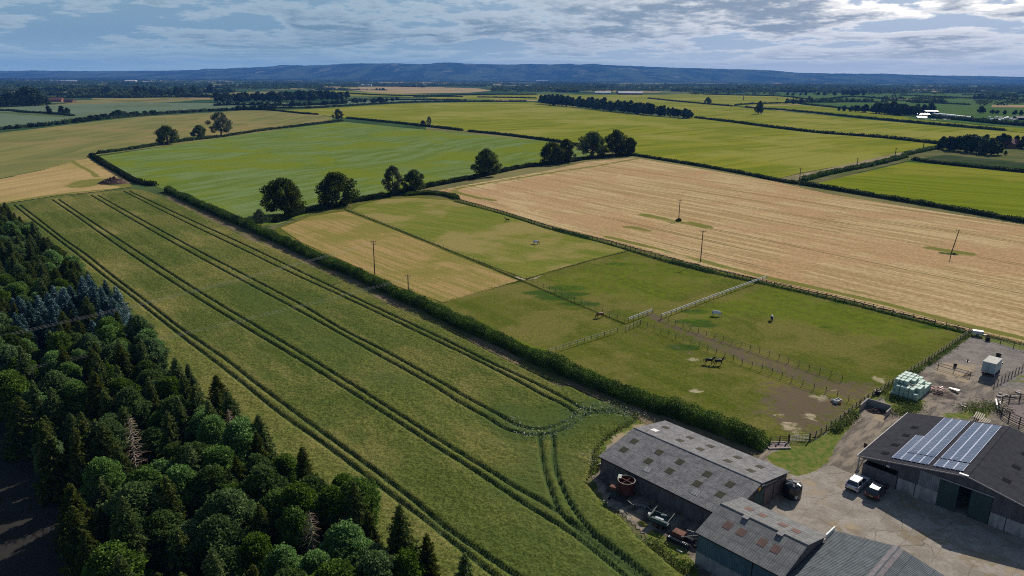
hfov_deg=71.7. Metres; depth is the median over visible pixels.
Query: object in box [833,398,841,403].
water trough
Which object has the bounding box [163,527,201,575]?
spruce tree
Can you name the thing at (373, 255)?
power pole
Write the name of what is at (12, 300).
blue spruce tree
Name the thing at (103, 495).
spruce tree
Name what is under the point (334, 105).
hedge
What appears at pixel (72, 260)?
broadleaf tree
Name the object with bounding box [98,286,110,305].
blue spruce tree
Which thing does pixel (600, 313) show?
horse
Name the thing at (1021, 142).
field tree
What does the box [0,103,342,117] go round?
field
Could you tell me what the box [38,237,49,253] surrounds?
spruce tree
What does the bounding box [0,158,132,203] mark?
field
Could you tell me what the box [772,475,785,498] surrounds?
door
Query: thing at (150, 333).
broadleaf tree
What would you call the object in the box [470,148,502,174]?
oak tree
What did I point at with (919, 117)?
nursery shed
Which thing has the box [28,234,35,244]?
spruce tree
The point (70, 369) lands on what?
broadleaf tree
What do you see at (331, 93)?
field tree
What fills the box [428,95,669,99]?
field
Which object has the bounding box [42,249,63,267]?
broadleaf tree
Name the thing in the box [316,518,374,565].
broadleaf tree
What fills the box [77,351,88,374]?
broadleaf tree
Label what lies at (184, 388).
spruce tree
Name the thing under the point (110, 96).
hedge
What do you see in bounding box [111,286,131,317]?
blue spruce tree
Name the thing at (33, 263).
spruce tree
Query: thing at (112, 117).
hedge
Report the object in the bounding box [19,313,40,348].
blue spruce tree
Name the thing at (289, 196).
oak tree
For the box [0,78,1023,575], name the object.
ground
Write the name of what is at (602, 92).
farm building
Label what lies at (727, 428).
hedge
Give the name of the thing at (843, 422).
yard weeds
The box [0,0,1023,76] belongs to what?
sky
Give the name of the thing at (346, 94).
field tree
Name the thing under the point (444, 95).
hedge
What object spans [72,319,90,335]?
spruce tree
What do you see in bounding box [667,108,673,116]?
field tree
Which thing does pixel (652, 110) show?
field tree
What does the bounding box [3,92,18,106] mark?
field tree
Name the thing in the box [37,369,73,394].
broadleaf tree
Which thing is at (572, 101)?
field tree
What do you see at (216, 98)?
field tree
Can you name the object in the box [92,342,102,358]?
spruce tree
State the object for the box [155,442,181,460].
broadleaf tree
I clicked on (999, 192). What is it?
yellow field
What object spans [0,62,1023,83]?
hills
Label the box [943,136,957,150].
field tree
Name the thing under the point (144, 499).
broadleaf tree
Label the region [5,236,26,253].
broadleaf tree
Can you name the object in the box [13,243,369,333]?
overhead wire
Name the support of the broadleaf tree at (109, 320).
on the forest floor
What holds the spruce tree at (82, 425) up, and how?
on the forest floor
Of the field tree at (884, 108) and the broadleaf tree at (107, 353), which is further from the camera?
the field tree at (884, 108)
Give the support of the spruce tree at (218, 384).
on the forest floor
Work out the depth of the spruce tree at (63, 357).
128.25 m
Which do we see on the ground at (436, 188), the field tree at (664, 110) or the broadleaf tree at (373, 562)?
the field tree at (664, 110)
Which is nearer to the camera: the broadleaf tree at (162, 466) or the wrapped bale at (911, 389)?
the broadleaf tree at (162, 466)
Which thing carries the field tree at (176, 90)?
on the ground at (436, 188)
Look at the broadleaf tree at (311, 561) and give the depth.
76.00 m
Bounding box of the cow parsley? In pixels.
[505,395,654,519]
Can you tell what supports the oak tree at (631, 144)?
on the ground at (436, 188)
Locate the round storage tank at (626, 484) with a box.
[618,474,634,499]
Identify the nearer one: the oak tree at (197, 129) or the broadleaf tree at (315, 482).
the broadleaf tree at (315, 482)
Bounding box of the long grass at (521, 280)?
[344,209,628,323]
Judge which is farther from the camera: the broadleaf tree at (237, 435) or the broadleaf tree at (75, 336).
the broadleaf tree at (75, 336)
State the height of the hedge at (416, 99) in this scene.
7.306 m
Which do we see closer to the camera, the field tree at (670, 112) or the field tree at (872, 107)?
the field tree at (670, 112)
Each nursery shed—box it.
[915,116,926,118]
[922,110,938,113]
[1013,116,1023,119]
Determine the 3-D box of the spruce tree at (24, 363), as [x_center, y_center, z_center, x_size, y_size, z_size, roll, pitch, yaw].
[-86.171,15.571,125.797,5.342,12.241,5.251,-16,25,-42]
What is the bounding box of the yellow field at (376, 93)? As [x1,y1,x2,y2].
[330,91,423,96]
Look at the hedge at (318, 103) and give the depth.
1420.96 m
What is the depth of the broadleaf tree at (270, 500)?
87.34 m
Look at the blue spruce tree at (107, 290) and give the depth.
174.91 m
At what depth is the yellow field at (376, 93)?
2347.40 m
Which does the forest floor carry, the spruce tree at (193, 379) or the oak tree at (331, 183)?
the spruce tree at (193, 379)
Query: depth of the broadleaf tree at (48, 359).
128.95 m
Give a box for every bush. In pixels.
[94,115,102,119]
[256,104,266,108]
[270,103,277,108]
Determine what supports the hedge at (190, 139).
on the ground at (436, 188)
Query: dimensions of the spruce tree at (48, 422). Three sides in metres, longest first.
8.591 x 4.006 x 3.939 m
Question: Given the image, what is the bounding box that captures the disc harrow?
[627,500,645,508]
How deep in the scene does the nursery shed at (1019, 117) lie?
1047.69 m
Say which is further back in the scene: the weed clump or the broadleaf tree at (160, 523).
the weed clump
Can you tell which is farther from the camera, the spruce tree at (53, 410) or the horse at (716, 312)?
the horse at (716, 312)
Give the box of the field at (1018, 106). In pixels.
[991,105,1023,107]
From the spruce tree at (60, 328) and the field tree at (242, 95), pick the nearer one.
the spruce tree at (60, 328)
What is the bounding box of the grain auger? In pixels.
[608,484,617,499]
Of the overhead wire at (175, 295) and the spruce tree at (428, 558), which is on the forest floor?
the spruce tree at (428, 558)
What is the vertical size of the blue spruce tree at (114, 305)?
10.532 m
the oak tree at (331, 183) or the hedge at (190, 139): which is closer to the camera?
the oak tree at (331, 183)
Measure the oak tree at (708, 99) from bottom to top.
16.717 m
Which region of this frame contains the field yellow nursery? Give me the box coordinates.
[765,105,1023,131]
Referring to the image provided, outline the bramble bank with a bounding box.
[401,190,459,199]
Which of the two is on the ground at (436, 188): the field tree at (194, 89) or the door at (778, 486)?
the field tree at (194, 89)
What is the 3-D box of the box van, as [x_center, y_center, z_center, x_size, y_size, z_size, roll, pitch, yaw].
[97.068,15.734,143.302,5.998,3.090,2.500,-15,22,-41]
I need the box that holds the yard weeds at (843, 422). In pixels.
[589,332,1023,575]
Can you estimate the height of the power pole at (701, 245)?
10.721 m
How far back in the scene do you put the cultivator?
134.71 m
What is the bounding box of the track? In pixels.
[783,149,915,180]
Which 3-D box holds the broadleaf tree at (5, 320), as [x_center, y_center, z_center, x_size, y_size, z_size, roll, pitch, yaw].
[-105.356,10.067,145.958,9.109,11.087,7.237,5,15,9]
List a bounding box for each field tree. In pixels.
[0,95,5,106]
[2,95,16,106]
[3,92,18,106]
[11,93,28,105]
[13,86,45,105]
[16,94,25,105]
[32,91,42,105]
[33,88,43,105]
[42,96,51,104]
[45,105,52,113]
[58,106,64,112]
[101,86,111,93]
[133,85,140,91]
[150,88,157,95]
[165,89,172,95]
[172,86,180,94]
[191,85,197,93]
[206,84,214,93]
[213,92,221,102]
[219,92,232,102]
[231,93,237,101]
[236,93,244,101]
[237,92,246,101]
[253,93,260,101]
[259,93,264,101]
[265,91,278,101]
[276,92,285,101]
[283,91,291,100]
[289,91,295,100]
[296,91,302,100]
[300,90,308,100]
[306,90,318,100]
[316,90,325,99]
[327,91,336,99]
[331,92,340,99]
[344,91,349,97]
[541,94,547,103]
[554,95,559,105]
[557,95,564,104]
[569,97,574,105]
[588,99,594,108]
[592,101,599,109]
[606,100,612,110]
[611,102,617,110]
[615,101,623,111]
[623,101,629,112]
[628,103,637,113]
[634,102,642,113]
[641,104,646,113]
[645,103,653,114]
[646,104,656,113]
[656,106,663,115]
[662,107,666,115]
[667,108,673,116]
[681,108,687,116]
[685,110,693,117]
[849,90,856,95]
[863,104,869,111]
[870,102,879,112]
[873,103,882,112]
[881,102,891,113]
[887,102,895,113]
[887,105,892,113]
[892,103,901,114]
[895,104,907,114]
[906,106,914,114]
[912,107,920,115]
[921,105,928,111]
[927,103,936,109]
[937,136,945,148]
[940,137,948,149]
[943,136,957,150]
[953,135,962,150]
[957,135,965,149]
[959,134,976,152]
[962,139,974,152]
[973,135,982,152]
[975,137,988,154]
[986,137,999,154]
[996,142,1004,154]
[1003,134,1011,145]
[1018,136,1023,147]
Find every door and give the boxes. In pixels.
[753,491,759,503]
[758,487,764,505]
[763,483,772,506]
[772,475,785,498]
[935,479,959,511]
[966,490,992,523]
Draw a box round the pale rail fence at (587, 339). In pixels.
[548,327,617,350]
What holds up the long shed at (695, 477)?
on the ground at (436, 188)
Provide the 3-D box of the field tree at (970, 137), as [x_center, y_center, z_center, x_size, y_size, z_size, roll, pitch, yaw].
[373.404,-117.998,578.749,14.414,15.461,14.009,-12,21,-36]
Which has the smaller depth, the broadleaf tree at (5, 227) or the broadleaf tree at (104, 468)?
the broadleaf tree at (104, 468)
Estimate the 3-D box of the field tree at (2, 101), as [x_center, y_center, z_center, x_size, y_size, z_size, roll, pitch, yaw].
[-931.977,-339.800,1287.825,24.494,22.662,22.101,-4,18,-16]
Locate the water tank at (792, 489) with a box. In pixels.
[782,479,802,500]
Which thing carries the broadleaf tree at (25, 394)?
on the forest floor
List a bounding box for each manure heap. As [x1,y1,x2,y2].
[97,176,132,184]
[866,407,884,413]
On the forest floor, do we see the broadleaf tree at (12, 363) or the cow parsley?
the broadleaf tree at (12, 363)
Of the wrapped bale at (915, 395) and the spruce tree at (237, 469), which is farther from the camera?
the wrapped bale at (915, 395)
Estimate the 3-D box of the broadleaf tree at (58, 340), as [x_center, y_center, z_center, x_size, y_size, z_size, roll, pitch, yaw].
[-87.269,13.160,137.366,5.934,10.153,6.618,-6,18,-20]
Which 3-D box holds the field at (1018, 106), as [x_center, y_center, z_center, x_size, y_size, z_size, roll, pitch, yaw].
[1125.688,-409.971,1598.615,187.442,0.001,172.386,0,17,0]
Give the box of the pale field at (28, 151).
[0,111,332,177]
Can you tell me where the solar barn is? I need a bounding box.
[856,412,1023,537]
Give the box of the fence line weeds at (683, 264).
[453,201,967,333]
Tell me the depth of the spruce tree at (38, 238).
218.60 m
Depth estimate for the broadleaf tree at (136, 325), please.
145.23 m
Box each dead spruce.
[123,418,149,467]
[225,409,233,425]
[297,510,320,555]
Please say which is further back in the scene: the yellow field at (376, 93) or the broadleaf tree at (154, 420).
the yellow field at (376, 93)
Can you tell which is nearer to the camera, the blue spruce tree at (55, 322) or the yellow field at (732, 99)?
the blue spruce tree at (55, 322)
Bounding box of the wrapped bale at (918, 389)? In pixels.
[916,386,922,392]
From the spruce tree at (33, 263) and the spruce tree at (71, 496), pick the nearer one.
the spruce tree at (71, 496)
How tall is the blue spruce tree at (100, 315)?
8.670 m
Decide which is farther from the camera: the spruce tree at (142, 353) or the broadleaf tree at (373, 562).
the spruce tree at (142, 353)
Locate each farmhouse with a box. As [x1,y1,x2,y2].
[49,97,63,101]
[63,99,75,102]
[1002,138,1021,148]
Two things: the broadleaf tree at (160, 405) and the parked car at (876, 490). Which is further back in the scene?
the broadleaf tree at (160, 405)
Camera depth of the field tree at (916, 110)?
1145.18 m
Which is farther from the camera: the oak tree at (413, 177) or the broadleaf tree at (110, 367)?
the oak tree at (413, 177)
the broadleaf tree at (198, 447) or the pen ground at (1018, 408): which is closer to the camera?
the broadleaf tree at (198, 447)
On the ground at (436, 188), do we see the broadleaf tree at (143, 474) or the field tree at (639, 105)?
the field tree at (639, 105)
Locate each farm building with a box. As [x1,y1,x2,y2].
[594,91,610,93]
[618,91,642,94]
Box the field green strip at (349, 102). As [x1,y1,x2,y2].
[347,99,439,103]
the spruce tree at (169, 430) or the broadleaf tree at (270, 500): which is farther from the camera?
the spruce tree at (169, 430)
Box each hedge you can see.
[0,107,256,129]
[0,109,74,115]
[47,94,212,97]
[88,152,158,185]
[94,119,342,153]
[164,185,771,451]
[216,101,342,105]
[257,108,318,114]
[271,188,407,222]
[277,99,526,108]
[342,92,536,95]
[344,98,466,100]
[346,116,463,130]
[405,152,632,191]
[413,95,462,96]
[467,129,609,152]
[477,96,535,97]
[633,153,798,183]
[647,97,732,106]
[694,116,938,143]
[703,94,809,99]
[734,102,870,110]
[745,106,1006,130]
[798,180,1023,222]
[800,153,908,180]
[824,96,889,99]
[899,94,1001,99]
[901,145,940,154]
[906,100,970,104]
[911,157,1023,172]
[920,113,1023,125]
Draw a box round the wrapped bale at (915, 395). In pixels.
[912,392,918,398]
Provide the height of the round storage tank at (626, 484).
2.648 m
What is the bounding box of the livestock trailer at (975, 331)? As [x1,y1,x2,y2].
[972,329,984,335]
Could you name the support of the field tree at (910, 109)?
on the field green at (963, 110)
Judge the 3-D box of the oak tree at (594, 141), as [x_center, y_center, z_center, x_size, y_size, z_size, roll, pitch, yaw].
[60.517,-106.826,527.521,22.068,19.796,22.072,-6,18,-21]
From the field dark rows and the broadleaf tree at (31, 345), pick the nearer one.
the broadleaf tree at (31, 345)
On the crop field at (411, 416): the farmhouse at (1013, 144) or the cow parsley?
the cow parsley
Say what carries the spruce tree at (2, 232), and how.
on the forest floor
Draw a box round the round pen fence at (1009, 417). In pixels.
[998,394,1023,424]
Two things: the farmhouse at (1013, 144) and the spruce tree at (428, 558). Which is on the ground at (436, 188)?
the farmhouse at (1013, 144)
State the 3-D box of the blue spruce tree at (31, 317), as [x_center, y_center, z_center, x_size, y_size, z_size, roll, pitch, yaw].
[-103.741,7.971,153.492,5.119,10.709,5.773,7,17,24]
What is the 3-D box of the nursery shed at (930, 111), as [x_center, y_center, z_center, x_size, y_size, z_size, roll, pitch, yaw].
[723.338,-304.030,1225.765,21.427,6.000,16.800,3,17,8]
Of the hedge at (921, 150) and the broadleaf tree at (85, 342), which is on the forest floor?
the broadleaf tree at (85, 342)
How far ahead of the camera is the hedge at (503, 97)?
2033.19 m
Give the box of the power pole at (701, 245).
[700,230,705,261]
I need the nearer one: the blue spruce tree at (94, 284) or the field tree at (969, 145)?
the blue spruce tree at (94, 284)
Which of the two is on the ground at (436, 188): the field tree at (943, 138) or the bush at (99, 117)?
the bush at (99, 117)
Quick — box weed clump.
[637,521,647,526]
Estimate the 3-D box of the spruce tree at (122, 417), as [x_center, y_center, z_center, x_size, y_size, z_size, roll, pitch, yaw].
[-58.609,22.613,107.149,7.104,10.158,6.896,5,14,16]
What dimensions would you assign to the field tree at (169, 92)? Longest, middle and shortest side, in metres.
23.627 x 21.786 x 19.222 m
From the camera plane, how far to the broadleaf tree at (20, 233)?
229.27 m
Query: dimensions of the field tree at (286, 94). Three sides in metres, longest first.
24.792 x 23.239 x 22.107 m
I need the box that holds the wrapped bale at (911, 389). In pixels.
[909,387,915,392]
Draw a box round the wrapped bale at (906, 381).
[904,379,909,384]
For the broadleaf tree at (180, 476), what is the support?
on the forest floor
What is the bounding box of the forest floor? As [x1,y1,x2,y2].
[0,420,323,575]
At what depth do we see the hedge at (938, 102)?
1735.11 m
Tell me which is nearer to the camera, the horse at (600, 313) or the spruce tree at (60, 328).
the spruce tree at (60, 328)
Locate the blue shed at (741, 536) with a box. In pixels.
[695,497,826,575]
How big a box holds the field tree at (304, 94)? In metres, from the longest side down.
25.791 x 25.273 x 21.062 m
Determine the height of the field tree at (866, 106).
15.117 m
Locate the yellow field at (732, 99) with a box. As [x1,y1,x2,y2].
[638,94,804,106]
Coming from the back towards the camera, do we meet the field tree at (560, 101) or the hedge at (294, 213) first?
the field tree at (560, 101)
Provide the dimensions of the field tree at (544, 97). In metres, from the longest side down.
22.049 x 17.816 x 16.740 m
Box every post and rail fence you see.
[455,199,969,331]
[770,435,788,442]
[811,328,971,437]
[929,357,970,376]
[974,332,1023,347]
[994,364,1023,385]
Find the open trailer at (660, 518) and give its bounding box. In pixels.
[648,506,674,529]
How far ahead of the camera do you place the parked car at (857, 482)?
102.07 m
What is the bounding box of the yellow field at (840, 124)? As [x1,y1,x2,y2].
[599,97,1023,140]
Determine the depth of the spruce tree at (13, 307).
156.73 m
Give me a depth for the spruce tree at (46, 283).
172.65 m
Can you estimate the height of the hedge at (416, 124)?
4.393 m
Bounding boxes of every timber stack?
[973,412,984,420]
[978,417,990,422]
[994,404,1013,412]
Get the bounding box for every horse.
[595,312,603,317]
[703,356,716,364]
[712,310,721,315]
[713,356,725,364]
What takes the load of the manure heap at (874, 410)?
on the yard at (822, 469)
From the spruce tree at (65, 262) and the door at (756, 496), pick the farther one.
the spruce tree at (65, 262)
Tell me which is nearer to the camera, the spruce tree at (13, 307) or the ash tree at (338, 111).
the spruce tree at (13, 307)
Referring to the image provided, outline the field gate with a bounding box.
[789,433,810,441]
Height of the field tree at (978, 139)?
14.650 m
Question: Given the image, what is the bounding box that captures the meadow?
[797,148,1023,181]
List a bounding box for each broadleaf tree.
[0,235,8,244]
[0,273,15,286]
[0,289,11,305]
[0,311,12,326]
[0,323,7,335]
[0,325,37,343]
[0,343,31,371]
[0,368,30,428]
[2,221,18,232]
[2,244,27,264]
[2,333,33,352]
[3,282,31,299]
[4,357,42,381]
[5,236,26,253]
[5,258,18,273]
[6,229,25,240]
[8,264,26,277]
[14,220,23,228]
[15,272,34,289]
[15,294,36,314]
[17,281,32,293]
[20,226,29,240]
[20,387,47,410]
[22,338,38,355]
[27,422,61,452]
[29,292,37,305]
[29,349,45,371]
[30,279,51,291]
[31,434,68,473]
[33,255,57,267]
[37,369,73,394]
[38,349,70,382]
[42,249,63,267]
[43,388,77,416]
[45,262,58,274]
[45,331,77,357]
[50,245,67,259]
[50,278,76,293]
[56,361,87,385]
[60,255,85,270]
[62,379,89,420]
[64,268,83,282]
[68,259,85,273]
[69,332,81,343]
[70,348,84,370]
[74,333,105,352]
[76,456,125,512]
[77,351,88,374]
[81,539,161,575]
[85,417,135,460]
[92,324,121,351]
[94,315,132,341]
[97,413,117,421]
[99,342,135,365]
[99,480,162,539]
[102,362,123,384]
[107,376,144,403]
[112,385,152,433]
[113,337,130,343]
[114,339,133,359]
[122,314,154,343]
[125,463,147,482]
[125,465,162,489]
[128,359,167,384]
[131,333,148,354]
[132,337,170,373]
[133,328,164,348]
[133,369,163,392]
[134,426,162,464]
[142,380,158,397]
[142,508,189,572]
[146,411,162,428]
[146,457,171,475]
[153,398,167,412]
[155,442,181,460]
[156,376,179,403]
[156,518,206,567]
[157,394,192,427]
[160,464,198,518]
[167,441,210,469]
[182,408,220,442]
[185,462,238,517]
[187,513,246,575]
[190,404,205,417]
[192,487,256,544]
[195,414,226,445]
[198,444,246,469]
[206,545,249,575]
[220,416,264,463]
[221,482,247,498]
[238,531,273,575]
[239,462,288,505]
[243,453,272,479]
[258,487,282,539]
[260,542,302,575]
[270,480,327,546]
[272,452,297,484]
[274,503,319,557]
[274,566,309,575]
[296,548,331,574]
[299,473,328,496]
[310,557,361,575]
[314,484,348,539]
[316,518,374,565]
[329,472,353,486]
[340,476,381,525]
[354,542,389,566]
[354,548,397,575]
[390,546,426,575]
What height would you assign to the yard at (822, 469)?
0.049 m
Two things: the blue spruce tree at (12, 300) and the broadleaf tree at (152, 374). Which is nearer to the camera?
the broadleaf tree at (152, 374)
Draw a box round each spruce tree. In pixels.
[0,228,6,236]
[0,242,6,268]
[0,302,9,318]
[0,395,38,461]
[1,298,10,317]
[2,237,20,271]
[6,208,15,220]
[7,252,18,271]
[8,223,16,236]
[9,298,15,317]
[10,302,19,318]
[10,313,41,349]
[14,296,26,312]
[15,235,24,253]
[15,252,22,263]
[15,346,39,385]
[18,299,26,319]
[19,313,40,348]
[23,242,36,261]
[24,301,37,336]
[25,262,38,280]
[27,380,44,421]
[28,221,44,242]
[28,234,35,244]
[31,240,39,254]
[31,260,37,276]
[31,416,69,506]
[33,278,47,306]
[34,295,49,329]
[34,315,49,350]
[36,233,41,253]
[36,258,51,278]
[37,415,57,441]
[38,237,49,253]
[40,273,52,293]
[41,387,72,438]
[43,292,51,318]
[45,298,65,332]
[45,330,51,351]
[46,237,53,245]
[49,267,64,280]
[50,285,59,301]
[51,317,57,332]
[51,482,94,552]
[54,310,74,334]
[54,347,73,380]
[56,288,62,305]
[57,322,64,331]
[57,505,105,575]
[58,412,76,461]
[59,259,68,277]
[59,287,73,314]
[62,427,92,512]
[65,300,81,320]
[66,287,80,317]
[67,261,79,271]
[68,310,75,329]
[68,411,93,467]
[69,272,79,299]
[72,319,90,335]
[72,530,99,575]
[75,260,84,275]
[75,276,89,310]
[78,296,98,331]
[83,347,95,384]
[83,369,114,428]
[84,271,97,287]
[85,353,112,390]
[86,274,91,288]
[87,280,99,294]
[87,319,95,334]
[88,286,100,314]
[89,423,137,466]
[89,478,112,525]
[90,419,97,428]
[91,504,112,542]
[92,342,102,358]
[95,310,105,325]
[96,389,116,419]
[97,296,109,316]
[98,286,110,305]
[102,280,112,303]
[106,298,127,333]
[109,495,164,575]
[109,553,135,575]
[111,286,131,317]
[111,338,130,364]
[113,445,133,482]
[114,310,126,337]
[114,345,133,382]
[114,365,123,376]
[115,405,143,467]
[116,301,128,323]
[136,340,153,362]
[143,377,161,416]
[155,411,186,459]
[156,475,188,541]
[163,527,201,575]
[166,356,188,381]
[171,395,189,445]
[177,373,192,413]
[179,443,202,474]
[185,364,199,388]
[188,383,204,416]
[189,375,205,403]
[198,399,224,428]
[201,547,229,575]
[206,375,238,405]
[210,387,224,414]
[220,390,241,427]
[229,454,247,489]
[246,503,278,547]
[246,563,262,575]
[249,430,272,462]
[252,414,278,464]
[292,447,318,481]
[338,480,368,538]
[361,508,383,548]
[386,503,420,555]
[417,533,440,575]
[454,552,473,575]
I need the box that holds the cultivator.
[930,386,945,393]
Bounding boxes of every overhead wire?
[3,245,359,334]
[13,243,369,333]
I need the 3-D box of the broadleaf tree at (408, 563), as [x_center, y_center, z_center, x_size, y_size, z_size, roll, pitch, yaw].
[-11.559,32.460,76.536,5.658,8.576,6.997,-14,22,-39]
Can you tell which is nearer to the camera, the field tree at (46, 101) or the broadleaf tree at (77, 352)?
the broadleaf tree at (77, 352)
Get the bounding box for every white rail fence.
[628,309,652,322]
[661,276,766,316]
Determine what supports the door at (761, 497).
in the long shed at (695, 477)
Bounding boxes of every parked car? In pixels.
[845,473,869,492]
[864,481,888,500]
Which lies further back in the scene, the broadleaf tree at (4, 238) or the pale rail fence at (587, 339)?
the broadleaf tree at (4, 238)
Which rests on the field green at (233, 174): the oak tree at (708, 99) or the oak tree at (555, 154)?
the oak tree at (555, 154)
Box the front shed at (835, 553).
[788,526,943,575]
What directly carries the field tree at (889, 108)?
on the field green at (963, 110)
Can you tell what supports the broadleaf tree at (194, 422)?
on the forest floor
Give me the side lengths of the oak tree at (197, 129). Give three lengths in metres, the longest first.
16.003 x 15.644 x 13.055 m
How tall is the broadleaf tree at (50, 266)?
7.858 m
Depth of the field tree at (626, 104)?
1191.97 m
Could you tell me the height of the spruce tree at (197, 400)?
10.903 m
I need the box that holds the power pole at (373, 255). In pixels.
[371,241,375,274]
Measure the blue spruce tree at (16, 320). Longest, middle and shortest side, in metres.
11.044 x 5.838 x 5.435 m
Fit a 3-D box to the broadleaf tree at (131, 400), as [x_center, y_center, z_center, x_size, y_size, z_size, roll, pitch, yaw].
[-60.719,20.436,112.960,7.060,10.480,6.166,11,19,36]
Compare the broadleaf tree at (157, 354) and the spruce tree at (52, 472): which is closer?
the spruce tree at (52, 472)
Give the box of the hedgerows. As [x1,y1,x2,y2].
[0,80,1023,102]
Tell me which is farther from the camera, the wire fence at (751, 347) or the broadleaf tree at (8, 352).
the wire fence at (751, 347)
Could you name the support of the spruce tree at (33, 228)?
on the forest floor
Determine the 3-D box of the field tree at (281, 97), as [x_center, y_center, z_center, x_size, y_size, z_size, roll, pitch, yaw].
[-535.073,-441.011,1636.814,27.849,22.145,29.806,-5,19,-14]
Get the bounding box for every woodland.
[0,77,483,80]
[0,79,1023,104]
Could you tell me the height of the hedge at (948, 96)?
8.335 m
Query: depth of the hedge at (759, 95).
2432.52 m
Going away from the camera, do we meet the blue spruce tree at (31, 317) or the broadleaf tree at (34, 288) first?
the blue spruce tree at (31, 317)
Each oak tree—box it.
[153,125,179,142]
[190,125,206,137]
[259,177,307,212]
[314,171,360,205]
[400,169,425,190]
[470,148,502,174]
[538,141,565,162]
[559,139,576,160]
[576,131,607,155]
[603,129,627,154]
[625,137,637,154]
[704,97,711,102]
[754,101,763,113]
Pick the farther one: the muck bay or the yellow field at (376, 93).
the yellow field at (376, 93)
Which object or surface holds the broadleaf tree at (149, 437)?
on the forest floor
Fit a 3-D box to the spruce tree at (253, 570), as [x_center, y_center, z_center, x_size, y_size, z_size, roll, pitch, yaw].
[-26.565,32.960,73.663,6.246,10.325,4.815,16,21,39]
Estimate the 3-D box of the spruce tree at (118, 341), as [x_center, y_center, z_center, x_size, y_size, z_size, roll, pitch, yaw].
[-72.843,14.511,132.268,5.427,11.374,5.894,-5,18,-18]
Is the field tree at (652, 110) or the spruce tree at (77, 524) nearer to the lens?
the spruce tree at (77, 524)
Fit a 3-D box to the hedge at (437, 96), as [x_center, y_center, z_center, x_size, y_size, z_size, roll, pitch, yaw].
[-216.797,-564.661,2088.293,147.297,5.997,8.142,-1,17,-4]
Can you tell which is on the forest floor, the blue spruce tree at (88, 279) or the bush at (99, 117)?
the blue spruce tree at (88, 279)
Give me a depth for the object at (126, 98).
1777.10 m
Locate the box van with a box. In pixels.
[981,355,1002,376]
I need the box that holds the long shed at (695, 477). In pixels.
[598,421,789,524]
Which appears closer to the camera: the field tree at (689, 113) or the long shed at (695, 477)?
the long shed at (695, 477)
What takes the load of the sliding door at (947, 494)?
in the solar barn
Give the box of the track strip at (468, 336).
[164,193,761,457]
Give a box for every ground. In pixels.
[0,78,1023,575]
[275,196,970,441]
[1003,401,1023,424]
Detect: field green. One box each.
[0,113,68,127]
[100,122,595,224]
[744,92,1023,127]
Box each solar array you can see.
[892,418,969,463]
[933,422,1000,470]
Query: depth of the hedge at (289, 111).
1144.23 m
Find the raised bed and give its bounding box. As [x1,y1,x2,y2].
[764,441,790,449]
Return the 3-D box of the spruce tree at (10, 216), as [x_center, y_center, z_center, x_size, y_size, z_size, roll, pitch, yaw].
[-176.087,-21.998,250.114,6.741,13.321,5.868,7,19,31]
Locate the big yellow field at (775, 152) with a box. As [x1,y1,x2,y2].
[286,102,936,177]
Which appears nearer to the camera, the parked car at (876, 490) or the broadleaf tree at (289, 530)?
the broadleaf tree at (289, 530)
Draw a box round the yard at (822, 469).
[591,334,1023,575]
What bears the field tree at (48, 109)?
on the ground at (436, 188)
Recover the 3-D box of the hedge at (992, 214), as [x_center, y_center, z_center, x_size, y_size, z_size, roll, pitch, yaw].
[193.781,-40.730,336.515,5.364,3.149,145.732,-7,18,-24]
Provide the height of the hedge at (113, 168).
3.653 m
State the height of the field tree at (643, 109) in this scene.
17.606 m
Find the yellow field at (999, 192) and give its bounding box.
[819,162,1023,217]
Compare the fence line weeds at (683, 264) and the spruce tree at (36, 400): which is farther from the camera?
the fence line weeds at (683, 264)
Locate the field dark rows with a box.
[923,155,1023,169]
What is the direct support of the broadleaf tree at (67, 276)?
on the forest floor
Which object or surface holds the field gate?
on the ground at (436, 188)
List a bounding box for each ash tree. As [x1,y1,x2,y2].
[204,111,232,134]
[252,209,267,225]
[332,109,343,118]
[381,165,403,192]
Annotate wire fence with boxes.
[347,207,520,278]
[526,276,624,320]
[640,320,867,403]
[661,315,842,378]
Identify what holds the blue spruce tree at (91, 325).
on the forest floor
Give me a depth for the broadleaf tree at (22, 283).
174.72 m
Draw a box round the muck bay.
[859,398,891,416]
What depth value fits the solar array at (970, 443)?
103.69 m
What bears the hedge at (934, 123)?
on the ground at (436, 188)
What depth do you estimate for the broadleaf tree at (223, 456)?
95.02 m
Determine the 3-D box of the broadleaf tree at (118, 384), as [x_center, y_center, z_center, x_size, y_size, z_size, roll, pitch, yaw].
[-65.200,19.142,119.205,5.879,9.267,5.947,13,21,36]
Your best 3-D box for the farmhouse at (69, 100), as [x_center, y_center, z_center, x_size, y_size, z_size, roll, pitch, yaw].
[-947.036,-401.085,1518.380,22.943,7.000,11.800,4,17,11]
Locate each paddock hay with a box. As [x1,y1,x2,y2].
[281,211,517,301]
[352,198,624,278]
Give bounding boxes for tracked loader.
[667,528,697,549]
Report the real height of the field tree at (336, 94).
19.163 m
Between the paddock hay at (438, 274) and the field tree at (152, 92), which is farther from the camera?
the field tree at (152, 92)
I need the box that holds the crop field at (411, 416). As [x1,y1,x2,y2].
[1,188,682,575]
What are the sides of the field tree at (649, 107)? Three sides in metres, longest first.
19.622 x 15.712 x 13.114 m
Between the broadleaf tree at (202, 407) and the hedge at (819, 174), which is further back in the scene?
the hedge at (819, 174)
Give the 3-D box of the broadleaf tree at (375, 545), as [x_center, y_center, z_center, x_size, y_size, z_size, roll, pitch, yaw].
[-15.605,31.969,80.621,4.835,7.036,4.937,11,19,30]
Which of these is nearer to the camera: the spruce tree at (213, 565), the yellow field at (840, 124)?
the spruce tree at (213, 565)

